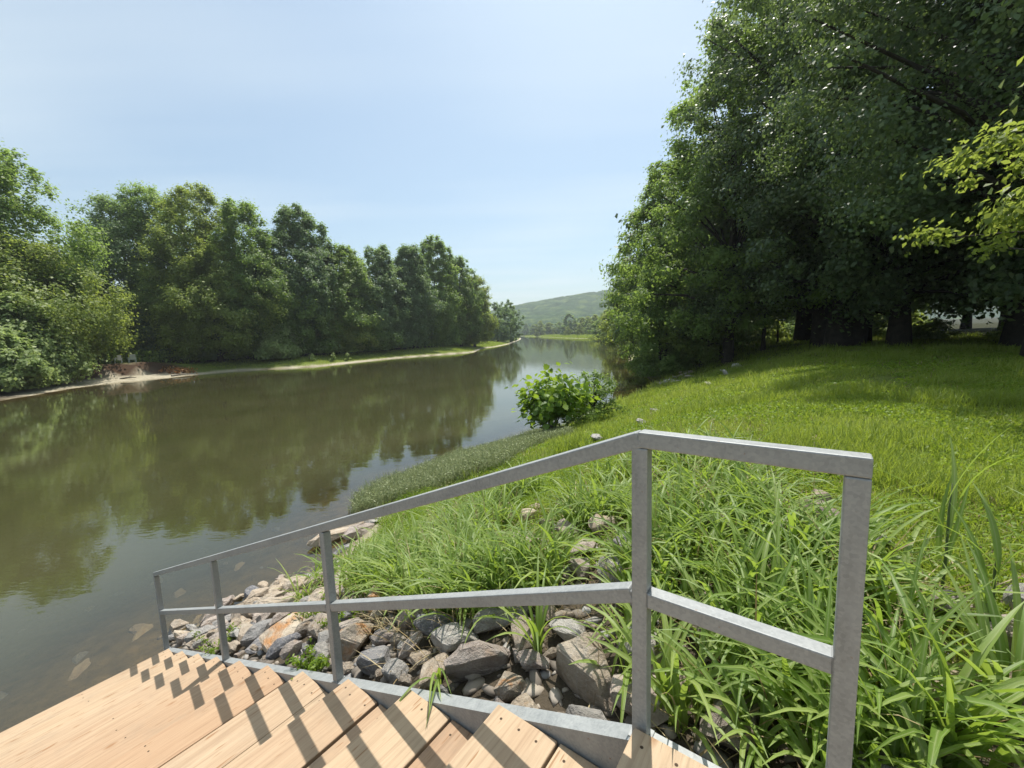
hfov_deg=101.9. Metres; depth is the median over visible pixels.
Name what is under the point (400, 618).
rock
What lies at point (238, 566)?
submerged slab
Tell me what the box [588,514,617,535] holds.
rock
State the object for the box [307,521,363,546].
rock ledge
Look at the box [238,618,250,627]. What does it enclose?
rock
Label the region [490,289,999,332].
hill
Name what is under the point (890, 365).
lawn weeds
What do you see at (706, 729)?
rock
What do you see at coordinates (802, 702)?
grass plant
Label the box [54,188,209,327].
sycamore tree
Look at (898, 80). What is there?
maple tree
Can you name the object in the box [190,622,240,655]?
leafy weed
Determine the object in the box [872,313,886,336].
understorey shrub
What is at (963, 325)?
forest tree
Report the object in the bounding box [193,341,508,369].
riverbank
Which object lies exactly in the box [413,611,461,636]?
rock
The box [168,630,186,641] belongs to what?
rock
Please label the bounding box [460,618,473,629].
rock
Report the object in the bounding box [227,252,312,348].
sycamore tree
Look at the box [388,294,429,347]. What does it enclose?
maple tree
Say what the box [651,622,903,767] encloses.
grass plant
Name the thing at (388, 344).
maple tree
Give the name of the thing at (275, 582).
rock
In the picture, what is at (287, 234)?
maple tree
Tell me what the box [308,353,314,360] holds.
grass bar shrub
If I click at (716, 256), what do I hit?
maple tree
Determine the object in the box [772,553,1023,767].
grass plant
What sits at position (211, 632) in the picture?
rock
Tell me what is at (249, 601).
rock
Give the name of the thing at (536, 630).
grass plant
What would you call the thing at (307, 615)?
leafy weed
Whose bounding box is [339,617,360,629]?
rock
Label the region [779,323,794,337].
understorey shrub
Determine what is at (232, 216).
sycamore tree
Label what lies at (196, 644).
rock
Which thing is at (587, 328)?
valley tree
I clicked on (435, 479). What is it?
shore weeds
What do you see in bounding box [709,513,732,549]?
rock
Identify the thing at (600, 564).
rock
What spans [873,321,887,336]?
understorey shrub
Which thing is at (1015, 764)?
rock
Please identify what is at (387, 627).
rock
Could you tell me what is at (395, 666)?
rock
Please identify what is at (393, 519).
weeds
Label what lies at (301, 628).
rock
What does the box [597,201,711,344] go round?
forest tree
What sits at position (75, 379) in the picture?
shore brush
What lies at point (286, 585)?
rock
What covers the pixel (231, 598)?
rock
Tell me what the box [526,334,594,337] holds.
sandbar grass
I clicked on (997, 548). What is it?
grass plant
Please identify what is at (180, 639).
rock
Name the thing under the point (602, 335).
willow tree
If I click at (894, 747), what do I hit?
grass plant
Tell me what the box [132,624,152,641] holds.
submerged slab
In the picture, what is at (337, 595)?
rock
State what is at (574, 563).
rock
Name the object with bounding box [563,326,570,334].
valley tree
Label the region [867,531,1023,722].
grass plant
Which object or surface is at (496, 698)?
rock
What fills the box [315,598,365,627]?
leafy weed
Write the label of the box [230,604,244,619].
rock
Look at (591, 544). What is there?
rock
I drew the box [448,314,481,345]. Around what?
shrub tree
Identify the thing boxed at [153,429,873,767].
metal handrail
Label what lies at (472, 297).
poplar tree
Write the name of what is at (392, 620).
rock
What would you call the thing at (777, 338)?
young tree
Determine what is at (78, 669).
submerged slab
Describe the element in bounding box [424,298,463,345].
maple tree
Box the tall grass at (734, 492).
[268,416,1023,767]
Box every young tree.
[687,219,759,356]
[737,228,813,350]
[758,235,801,342]
[813,251,929,342]
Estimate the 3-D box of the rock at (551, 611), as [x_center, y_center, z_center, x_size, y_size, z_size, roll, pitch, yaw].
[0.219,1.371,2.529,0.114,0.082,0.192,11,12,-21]
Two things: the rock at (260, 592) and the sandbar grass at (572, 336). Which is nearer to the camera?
the rock at (260, 592)
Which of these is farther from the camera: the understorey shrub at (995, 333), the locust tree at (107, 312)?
the locust tree at (107, 312)
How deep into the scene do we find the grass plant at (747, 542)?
2.11 m
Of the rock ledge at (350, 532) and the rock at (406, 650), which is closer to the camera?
the rock at (406, 650)
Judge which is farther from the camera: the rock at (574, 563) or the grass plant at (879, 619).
the rock at (574, 563)
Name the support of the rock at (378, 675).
on the ground at (36, 681)
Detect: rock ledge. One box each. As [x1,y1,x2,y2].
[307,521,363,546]
[333,543,349,554]
[342,522,375,539]
[364,515,386,522]
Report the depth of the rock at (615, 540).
2.86 m
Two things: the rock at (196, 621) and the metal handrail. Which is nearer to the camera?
the metal handrail
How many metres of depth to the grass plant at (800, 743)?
1.34 m
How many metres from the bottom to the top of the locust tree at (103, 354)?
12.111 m
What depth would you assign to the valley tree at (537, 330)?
410.35 m
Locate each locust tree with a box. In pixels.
[0,227,148,361]
[32,275,134,361]
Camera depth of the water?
14.75 m
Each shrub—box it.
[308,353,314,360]
[329,352,335,360]
[562,369,629,425]
[737,309,774,340]
[740,329,773,341]
[766,320,789,337]
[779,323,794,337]
[784,317,795,326]
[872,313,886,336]
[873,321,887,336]
[876,311,927,332]
[912,317,962,339]
[982,321,1004,337]
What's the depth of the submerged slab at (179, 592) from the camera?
6.82 m
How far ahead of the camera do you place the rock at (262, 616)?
4.52 m
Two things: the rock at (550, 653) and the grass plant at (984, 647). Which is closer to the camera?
the grass plant at (984, 647)
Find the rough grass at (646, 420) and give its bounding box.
[526,368,746,481]
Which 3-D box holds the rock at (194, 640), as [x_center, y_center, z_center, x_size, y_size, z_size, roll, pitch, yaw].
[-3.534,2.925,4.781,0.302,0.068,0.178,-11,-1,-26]
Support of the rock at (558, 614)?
on the ground at (36, 681)
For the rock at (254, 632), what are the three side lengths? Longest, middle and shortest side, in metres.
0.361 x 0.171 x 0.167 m
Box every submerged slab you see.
[0,691,7,700]
[68,658,90,680]
[72,651,87,663]
[129,623,144,633]
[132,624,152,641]
[173,588,185,597]
[234,562,244,571]
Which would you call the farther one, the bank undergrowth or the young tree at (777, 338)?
the bank undergrowth
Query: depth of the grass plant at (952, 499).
1.95 m
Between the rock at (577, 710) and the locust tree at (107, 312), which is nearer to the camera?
the rock at (577, 710)
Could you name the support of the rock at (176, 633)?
on the ground at (36, 681)
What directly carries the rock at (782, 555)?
on the ground at (36, 681)
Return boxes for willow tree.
[587,309,612,340]
[588,318,602,337]
[597,273,640,350]
[597,294,630,345]
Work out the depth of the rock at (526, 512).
4.54 m
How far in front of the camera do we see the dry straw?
2.41 m
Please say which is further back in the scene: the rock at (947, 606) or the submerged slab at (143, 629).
the submerged slab at (143, 629)
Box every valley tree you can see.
[521,323,529,335]
[529,324,538,334]
[534,321,545,335]
[545,322,555,334]
[553,322,561,333]
[559,313,578,334]
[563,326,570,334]
[575,317,585,333]
[575,324,584,334]
[582,319,593,333]
[583,323,593,334]
[586,314,597,333]
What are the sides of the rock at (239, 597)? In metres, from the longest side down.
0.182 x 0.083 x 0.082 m
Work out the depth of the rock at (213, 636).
4.52 m
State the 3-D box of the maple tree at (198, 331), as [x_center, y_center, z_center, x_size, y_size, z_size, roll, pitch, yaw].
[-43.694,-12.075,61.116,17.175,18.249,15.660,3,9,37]
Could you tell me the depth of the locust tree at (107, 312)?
43.39 m
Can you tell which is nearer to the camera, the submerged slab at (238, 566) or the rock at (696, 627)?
the rock at (696, 627)
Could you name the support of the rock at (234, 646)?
on the ground at (36, 681)
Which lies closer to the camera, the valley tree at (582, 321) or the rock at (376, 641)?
the rock at (376, 641)
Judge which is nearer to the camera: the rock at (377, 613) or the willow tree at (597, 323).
the rock at (377, 613)
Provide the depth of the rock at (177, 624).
5.54 m
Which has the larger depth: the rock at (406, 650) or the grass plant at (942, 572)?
the rock at (406, 650)
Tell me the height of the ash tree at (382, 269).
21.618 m
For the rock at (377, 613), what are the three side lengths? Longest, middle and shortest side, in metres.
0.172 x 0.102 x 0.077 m
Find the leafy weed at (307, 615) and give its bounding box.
[288,591,324,618]
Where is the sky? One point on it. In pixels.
(515, 134)
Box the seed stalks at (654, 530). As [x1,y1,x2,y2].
[347,409,937,668]
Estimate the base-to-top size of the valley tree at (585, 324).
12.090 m
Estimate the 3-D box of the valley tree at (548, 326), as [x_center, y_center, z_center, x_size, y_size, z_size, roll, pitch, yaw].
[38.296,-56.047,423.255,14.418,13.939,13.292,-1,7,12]
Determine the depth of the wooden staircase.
2.22 m
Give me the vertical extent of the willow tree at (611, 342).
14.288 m
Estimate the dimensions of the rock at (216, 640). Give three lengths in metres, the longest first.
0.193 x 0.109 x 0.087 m
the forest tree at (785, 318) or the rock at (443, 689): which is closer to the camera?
the rock at (443, 689)
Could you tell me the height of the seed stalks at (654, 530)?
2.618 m
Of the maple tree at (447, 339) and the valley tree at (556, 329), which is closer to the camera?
the maple tree at (447, 339)
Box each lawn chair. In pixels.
[114,355,122,362]
[128,355,136,362]
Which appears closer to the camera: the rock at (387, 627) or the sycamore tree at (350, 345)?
the rock at (387, 627)
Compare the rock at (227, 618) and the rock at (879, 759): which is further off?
the rock at (227, 618)
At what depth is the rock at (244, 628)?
4.16 m
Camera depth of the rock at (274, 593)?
5.36 m
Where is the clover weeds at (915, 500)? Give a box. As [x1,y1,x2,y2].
[353,439,1023,680]
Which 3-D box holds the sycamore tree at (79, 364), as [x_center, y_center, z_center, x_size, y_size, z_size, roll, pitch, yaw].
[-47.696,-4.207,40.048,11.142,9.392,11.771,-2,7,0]
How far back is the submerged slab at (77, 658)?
5.35 m
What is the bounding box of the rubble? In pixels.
[157,509,1023,767]
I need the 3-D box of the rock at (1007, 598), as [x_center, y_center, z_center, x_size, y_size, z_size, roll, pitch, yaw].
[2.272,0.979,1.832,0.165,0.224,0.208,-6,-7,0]
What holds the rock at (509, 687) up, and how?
on the ground at (36, 681)
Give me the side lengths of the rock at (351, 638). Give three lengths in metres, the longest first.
0.336 x 0.312 x 0.218 m
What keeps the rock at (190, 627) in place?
on the ground at (36, 681)
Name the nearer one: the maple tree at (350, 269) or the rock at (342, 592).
the rock at (342, 592)
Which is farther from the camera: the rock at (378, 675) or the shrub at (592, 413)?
the shrub at (592, 413)
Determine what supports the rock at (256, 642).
on the ground at (36, 681)
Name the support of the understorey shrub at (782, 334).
on the ground at (36, 681)
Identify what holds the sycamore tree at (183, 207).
on the ground at (36, 681)
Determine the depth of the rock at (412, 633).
2.80 m
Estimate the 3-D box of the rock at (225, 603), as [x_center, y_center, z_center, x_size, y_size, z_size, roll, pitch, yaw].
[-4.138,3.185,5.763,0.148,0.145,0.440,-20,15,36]
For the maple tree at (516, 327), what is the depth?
177.96 m
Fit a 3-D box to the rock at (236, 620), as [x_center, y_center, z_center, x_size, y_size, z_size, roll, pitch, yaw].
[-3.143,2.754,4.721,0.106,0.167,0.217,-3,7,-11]
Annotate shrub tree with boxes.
[0,331,63,391]
[97,303,179,361]
[250,321,306,359]
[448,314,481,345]
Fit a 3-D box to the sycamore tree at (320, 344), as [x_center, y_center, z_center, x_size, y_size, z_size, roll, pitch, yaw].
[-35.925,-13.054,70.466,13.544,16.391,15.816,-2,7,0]
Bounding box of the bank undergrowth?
[92,339,450,364]
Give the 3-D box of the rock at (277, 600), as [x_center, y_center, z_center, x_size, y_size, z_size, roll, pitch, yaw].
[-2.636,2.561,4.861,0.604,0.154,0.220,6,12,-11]
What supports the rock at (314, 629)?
on the ground at (36, 681)
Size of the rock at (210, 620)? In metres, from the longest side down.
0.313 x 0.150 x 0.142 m
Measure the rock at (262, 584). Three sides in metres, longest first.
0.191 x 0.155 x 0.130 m
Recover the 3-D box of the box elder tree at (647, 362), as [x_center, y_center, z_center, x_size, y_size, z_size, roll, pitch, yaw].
[10.829,-5.141,30.270,6.813,9.549,7.854,2,8,33]
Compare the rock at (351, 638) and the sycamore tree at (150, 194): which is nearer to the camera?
the rock at (351, 638)
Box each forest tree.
[55,258,106,300]
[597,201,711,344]
[615,139,764,336]
[749,183,812,322]
[877,51,1017,319]
[918,271,991,328]
[927,272,1007,329]
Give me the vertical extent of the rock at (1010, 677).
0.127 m
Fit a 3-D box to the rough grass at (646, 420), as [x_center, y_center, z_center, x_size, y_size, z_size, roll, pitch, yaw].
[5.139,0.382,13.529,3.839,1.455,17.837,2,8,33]
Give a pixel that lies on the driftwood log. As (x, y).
(180, 374)
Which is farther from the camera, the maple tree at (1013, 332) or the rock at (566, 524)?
the maple tree at (1013, 332)
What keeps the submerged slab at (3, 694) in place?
on the ground at (36, 681)
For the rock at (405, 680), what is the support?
on the ground at (36, 681)
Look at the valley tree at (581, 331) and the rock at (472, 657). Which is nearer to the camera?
the rock at (472, 657)
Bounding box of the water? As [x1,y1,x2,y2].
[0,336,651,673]
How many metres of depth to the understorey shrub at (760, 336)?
33.26 m
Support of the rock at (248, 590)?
on the ground at (36, 681)
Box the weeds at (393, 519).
[306,461,600,583]
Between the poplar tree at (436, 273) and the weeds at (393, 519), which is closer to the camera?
the weeds at (393, 519)
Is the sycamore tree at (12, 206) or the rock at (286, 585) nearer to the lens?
the rock at (286, 585)
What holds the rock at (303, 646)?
on the ground at (36, 681)
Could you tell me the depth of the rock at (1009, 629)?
1.61 m
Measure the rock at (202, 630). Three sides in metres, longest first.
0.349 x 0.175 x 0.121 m
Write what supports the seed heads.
attached to the seed stalks at (654, 530)
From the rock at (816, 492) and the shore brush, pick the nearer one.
the rock at (816, 492)
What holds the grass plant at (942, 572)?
on the ground at (36, 681)
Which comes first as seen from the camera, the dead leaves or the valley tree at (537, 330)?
the dead leaves
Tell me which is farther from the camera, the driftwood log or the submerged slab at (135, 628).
the driftwood log
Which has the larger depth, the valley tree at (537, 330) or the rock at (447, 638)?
the valley tree at (537, 330)
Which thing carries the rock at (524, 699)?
on the ground at (36, 681)
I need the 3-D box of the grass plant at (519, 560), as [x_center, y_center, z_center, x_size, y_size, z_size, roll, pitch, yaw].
[0.023,1.196,2.692,0.818,0.461,0.951,-2,7,0]
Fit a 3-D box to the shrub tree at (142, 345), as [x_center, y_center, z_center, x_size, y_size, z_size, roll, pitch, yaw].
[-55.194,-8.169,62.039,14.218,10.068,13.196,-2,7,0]
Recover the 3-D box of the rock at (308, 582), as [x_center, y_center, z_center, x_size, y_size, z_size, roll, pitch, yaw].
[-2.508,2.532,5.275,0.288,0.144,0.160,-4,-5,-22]
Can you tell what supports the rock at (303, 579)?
on the ground at (36, 681)
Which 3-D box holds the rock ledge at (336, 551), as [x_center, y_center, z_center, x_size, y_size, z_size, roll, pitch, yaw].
[-2.996,2.958,7.441,0.148,0.132,0.537,2,5,32]
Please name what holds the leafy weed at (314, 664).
on the ground at (36, 681)
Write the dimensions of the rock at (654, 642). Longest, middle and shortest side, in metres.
0.232 x 0.223 x 0.191 m
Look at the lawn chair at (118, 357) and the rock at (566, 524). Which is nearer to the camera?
the rock at (566, 524)
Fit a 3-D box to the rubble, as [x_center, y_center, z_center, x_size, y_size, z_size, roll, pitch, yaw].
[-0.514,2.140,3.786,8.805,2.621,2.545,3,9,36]
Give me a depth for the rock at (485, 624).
2.50 m
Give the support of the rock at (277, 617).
on the ground at (36, 681)
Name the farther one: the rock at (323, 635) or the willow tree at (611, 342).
the willow tree at (611, 342)
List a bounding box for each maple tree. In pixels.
[144,235,287,363]
[252,202,338,332]
[318,242,383,352]
[356,305,405,350]
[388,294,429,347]
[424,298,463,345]
[486,301,517,341]
[498,299,524,341]
[591,1,860,363]
[652,0,1023,347]
[662,0,937,340]
[702,0,1023,355]
[728,0,1023,346]
[783,0,1023,346]
[881,19,1023,328]
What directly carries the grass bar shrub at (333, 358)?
on the ground at (36, 681)
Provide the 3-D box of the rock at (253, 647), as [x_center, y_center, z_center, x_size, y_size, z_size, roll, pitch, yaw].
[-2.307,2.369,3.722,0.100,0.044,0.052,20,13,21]
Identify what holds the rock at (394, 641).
on the ground at (36, 681)
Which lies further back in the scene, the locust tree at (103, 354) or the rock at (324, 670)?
the locust tree at (103, 354)
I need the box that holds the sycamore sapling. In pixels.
[504,361,601,430]
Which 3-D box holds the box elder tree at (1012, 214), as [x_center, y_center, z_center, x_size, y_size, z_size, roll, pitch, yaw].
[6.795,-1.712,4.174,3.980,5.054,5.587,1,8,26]
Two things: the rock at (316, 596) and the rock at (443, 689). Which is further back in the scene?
the rock at (316, 596)
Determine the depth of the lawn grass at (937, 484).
5.89 m
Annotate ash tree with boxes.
[357,243,412,350]
[381,242,446,347]
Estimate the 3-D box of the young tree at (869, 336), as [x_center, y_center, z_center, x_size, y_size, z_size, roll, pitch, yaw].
[21.311,-6.980,24.043,3.996,9.716,5.647,-6,8,-32]
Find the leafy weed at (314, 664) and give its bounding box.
[285,637,330,679]
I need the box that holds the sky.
[0,0,963,310]
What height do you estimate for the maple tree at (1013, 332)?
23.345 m
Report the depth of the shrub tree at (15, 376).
35.93 m
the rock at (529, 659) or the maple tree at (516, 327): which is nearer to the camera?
the rock at (529, 659)
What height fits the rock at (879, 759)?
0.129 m
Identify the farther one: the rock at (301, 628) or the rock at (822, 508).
the rock at (301, 628)
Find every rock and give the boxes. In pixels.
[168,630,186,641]
[169,619,188,634]
[173,630,189,638]
[176,632,188,644]
[184,624,216,642]
[186,624,197,630]
[190,633,206,644]
[192,614,201,624]
[192,638,204,648]
[199,600,230,626]
[200,615,216,627]
[205,631,228,645]
[206,628,217,637]
[211,637,218,648]
[212,614,230,625]
[214,595,234,605]
[228,627,239,638]
[228,640,240,652]
[229,617,241,629]
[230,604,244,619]
[234,593,243,603]
[236,623,251,647]
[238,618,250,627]
[240,613,251,618]
[240,618,271,646]
[241,597,260,604]
[244,585,258,597]
[245,587,269,599]
[245,637,261,653]
[250,644,258,650]
[252,603,260,622]
[255,590,286,603]
[255,613,275,621]
[257,581,268,587]
[259,612,302,652]
[260,595,303,603]
[265,632,301,658]
[268,584,282,592]
[269,579,278,586]
[269,612,291,627]
[279,577,288,585]
[279,639,302,659]
[283,578,295,590]
[288,576,307,592]
[294,616,314,638]
[299,595,309,601]
[302,577,323,588]
[302,643,309,652]
[303,588,323,620]
[307,612,327,638]
[311,641,329,660]
[317,630,329,644]
[317,667,328,672]
[323,591,338,612]
[330,619,374,661]
[335,583,342,591]
[339,588,353,599]
[339,611,352,621]
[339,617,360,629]
[343,661,354,674]
[356,645,390,675]
[366,585,383,615]
[369,610,383,621]
[369,630,393,646]
[374,626,392,632]
[374,668,382,681]
[381,658,408,684]
[389,632,406,646]
[390,616,398,623]
[397,609,428,629]
[397,641,403,656]
[398,630,422,659]
[398,673,411,686]
[409,649,431,665]
[410,627,417,635]
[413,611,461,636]
[419,652,448,690]
[430,622,479,652]
[437,684,448,693]
[443,640,510,681]
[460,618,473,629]
[472,606,531,633]
[493,671,525,702]
[493,696,503,702]
[511,615,543,650]
[511,693,538,708]
[512,648,519,662]
[517,649,549,669]
[520,508,537,520]
[539,605,557,620]
[543,647,556,658]
[548,619,585,640]
[553,610,575,618]
[556,518,577,538]
[556,631,614,710]
[565,704,607,720]
[568,557,589,581]
[570,539,595,554]
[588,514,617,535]
[588,632,604,640]
[591,434,602,440]
[597,555,622,582]
[610,672,672,727]
[613,531,631,553]
[616,624,662,674]
[679,668,685,685]
[685,623,709,644]
[699,691,757,753]
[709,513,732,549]
[767,545,802,576]
[796,498,838,520]
[810,489,832,500]
[852,745,899,767]
[892,650,967,700]
[915,589,965,611]
[974,671,1023,705]
[990,614,1013,658]
[1002,583,1023,610]
[1012,749,1023,767]
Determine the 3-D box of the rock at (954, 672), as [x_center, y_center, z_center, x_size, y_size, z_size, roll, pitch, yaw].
[1.499,1.084,1.523,0.226,0.182,0.307,8,-8,31]
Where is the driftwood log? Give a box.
[171,372,191,376]
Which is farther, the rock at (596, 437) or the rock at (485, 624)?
the rock at (596, 437)
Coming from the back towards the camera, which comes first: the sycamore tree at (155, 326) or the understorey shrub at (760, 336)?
the sycamore tree at (155, 326)
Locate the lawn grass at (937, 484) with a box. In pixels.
[459,331,1023,740]
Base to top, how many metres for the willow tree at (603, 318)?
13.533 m
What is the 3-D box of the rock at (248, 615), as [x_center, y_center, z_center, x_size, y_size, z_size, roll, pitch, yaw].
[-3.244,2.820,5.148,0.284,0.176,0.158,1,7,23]
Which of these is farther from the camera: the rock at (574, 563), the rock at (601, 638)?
the rock at (574, 563)
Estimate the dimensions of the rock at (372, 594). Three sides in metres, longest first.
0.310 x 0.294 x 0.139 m
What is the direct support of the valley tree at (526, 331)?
on the ground at (36, 681)
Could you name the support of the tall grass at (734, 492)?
on the ground at (36, 681)
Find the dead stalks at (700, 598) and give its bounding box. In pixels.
[292,426,1023,767]
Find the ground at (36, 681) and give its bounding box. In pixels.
[0,317,1023,767]
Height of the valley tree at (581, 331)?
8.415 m
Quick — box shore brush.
[10,374,84,391]
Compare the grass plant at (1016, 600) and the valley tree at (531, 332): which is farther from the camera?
the valley tree at (531, 332)
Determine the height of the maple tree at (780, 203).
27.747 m
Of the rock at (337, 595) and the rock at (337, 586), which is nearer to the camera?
the rock at (337, 595)
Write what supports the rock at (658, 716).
on the ground at (36, 681)
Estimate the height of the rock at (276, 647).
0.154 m
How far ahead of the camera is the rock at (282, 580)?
6.09 m
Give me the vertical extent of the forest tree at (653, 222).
17.939 m
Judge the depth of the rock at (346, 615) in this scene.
3.42 m
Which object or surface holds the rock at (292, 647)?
on the ground at (36, 681)
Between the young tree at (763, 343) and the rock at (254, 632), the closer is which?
the rock at (254, 632)
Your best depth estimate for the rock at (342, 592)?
4.25 m
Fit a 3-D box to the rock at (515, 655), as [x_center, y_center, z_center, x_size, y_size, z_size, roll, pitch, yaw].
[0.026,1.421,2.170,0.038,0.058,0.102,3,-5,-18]
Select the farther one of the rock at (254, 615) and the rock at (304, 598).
the rock at (254, 615)
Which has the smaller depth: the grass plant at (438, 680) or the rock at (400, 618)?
the grass plant at (438, 680)
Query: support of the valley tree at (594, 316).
on the ground at (36, 681)
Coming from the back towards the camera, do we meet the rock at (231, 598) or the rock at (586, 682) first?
the rock at (231, 598)
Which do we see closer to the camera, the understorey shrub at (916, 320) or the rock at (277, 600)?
the rock at (277, 600)
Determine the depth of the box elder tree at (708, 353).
27.67 m
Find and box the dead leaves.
[158,365,197,373]
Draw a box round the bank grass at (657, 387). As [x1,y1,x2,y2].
[462,370,685,496]
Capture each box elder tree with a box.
[599,158,715,358]
[611,247,714,377]
[658,280,755,366]
[893,56,1023,269]
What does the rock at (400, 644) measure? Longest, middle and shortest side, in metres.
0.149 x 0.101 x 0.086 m
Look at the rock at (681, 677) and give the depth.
1.74 m
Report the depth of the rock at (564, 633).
2.18 m
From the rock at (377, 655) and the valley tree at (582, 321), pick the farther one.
the valley tree at (582, 321)
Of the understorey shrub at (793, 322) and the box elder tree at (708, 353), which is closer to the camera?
the box elder tree at (708, 353)
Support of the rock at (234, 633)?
on the ground at (36, 681)
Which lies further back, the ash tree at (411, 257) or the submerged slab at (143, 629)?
the ash tree at (411, 257)
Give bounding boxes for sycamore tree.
[0,141,119,327]
[0,290,107,384]
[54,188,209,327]
[80,179,211,330]
[126,180,258,352]
[128,278,206,360]
[199,194,298,359]
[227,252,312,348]
[272,259,343,353]
[311,279,381,353]
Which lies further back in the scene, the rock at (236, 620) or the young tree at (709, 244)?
the young tree at (709, 244)
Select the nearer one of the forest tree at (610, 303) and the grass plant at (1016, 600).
the grass plant at (1016, 600)
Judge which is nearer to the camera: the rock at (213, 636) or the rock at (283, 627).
the rock at (283, 627)
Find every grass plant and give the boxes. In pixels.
[399,668,451,728]
[444,507,573,587]
[473,551,579,653]
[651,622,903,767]
[674,511,807,628]
[679,586,951,745]
[729,646,826,767]
[755,595,1017,767]
[772,547,1022,675]
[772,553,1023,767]
[829,553,1014,656]
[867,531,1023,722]
[872,542,1022,665]
[878,428,1023,589]
[925,482,1023,621]
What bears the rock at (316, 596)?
on the ground at (36, 681)
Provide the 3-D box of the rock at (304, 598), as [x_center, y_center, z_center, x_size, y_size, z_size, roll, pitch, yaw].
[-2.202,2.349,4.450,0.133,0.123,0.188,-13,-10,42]
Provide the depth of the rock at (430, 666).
2.25 m
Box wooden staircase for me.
[0,647,720,767]
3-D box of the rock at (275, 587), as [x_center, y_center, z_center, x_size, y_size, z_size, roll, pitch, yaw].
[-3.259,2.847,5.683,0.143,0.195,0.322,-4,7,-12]
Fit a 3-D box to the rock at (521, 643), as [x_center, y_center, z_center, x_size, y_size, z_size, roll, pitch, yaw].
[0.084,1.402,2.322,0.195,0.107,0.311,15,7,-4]
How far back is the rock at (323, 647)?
3.01 m
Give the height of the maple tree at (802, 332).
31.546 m
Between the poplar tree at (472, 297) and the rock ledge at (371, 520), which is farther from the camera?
the poplar tree at (472, 297)
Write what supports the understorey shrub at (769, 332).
on the ground at (36, 681)
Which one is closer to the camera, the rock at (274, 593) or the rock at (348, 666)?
the rock at (348, 666)
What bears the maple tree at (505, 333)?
on the ground at (36, 681)
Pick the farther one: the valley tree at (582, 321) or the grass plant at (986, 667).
the valley tree at (582, 321)
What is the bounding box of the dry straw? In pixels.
[284,461,1023,767]
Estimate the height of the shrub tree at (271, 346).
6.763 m
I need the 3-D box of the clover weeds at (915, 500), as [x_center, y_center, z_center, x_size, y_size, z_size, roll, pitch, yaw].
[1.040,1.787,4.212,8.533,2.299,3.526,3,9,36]
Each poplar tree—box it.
[416,234,466,346]
[441,255,484,346]
[460,274,499,346]
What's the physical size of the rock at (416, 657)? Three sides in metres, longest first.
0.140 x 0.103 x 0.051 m
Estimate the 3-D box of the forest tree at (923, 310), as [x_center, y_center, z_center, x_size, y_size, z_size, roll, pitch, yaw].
[29.883,-13.917,22.109,16.838,23.307,15.539,2,8,30]
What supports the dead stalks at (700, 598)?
on the ground at (36, 681)
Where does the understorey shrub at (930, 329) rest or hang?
on the ground at (36, 681)
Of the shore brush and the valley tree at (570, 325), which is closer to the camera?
the shore brush
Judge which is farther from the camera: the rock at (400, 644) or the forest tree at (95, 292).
the forest tree at (95, 292)
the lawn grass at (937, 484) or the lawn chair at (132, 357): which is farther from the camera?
the lawn chair at (132, 357)
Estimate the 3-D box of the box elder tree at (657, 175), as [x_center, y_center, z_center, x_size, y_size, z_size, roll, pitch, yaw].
[12.184,-9.527,34.370,10.768,16.750,8.030,2,8,31]
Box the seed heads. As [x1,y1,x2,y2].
[340,398,938,628]
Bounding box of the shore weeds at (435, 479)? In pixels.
[344,424,575,513]
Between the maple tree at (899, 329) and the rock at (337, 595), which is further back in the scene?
the maple tree at (899, 329)
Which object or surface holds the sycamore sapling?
on the ground at (36, 681)
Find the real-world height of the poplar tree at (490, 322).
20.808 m
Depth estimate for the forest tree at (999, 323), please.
36.06 m
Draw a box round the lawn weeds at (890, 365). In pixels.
[455,348,1023,632]
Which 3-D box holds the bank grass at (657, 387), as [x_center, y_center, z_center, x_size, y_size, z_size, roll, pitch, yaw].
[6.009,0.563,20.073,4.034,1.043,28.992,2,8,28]

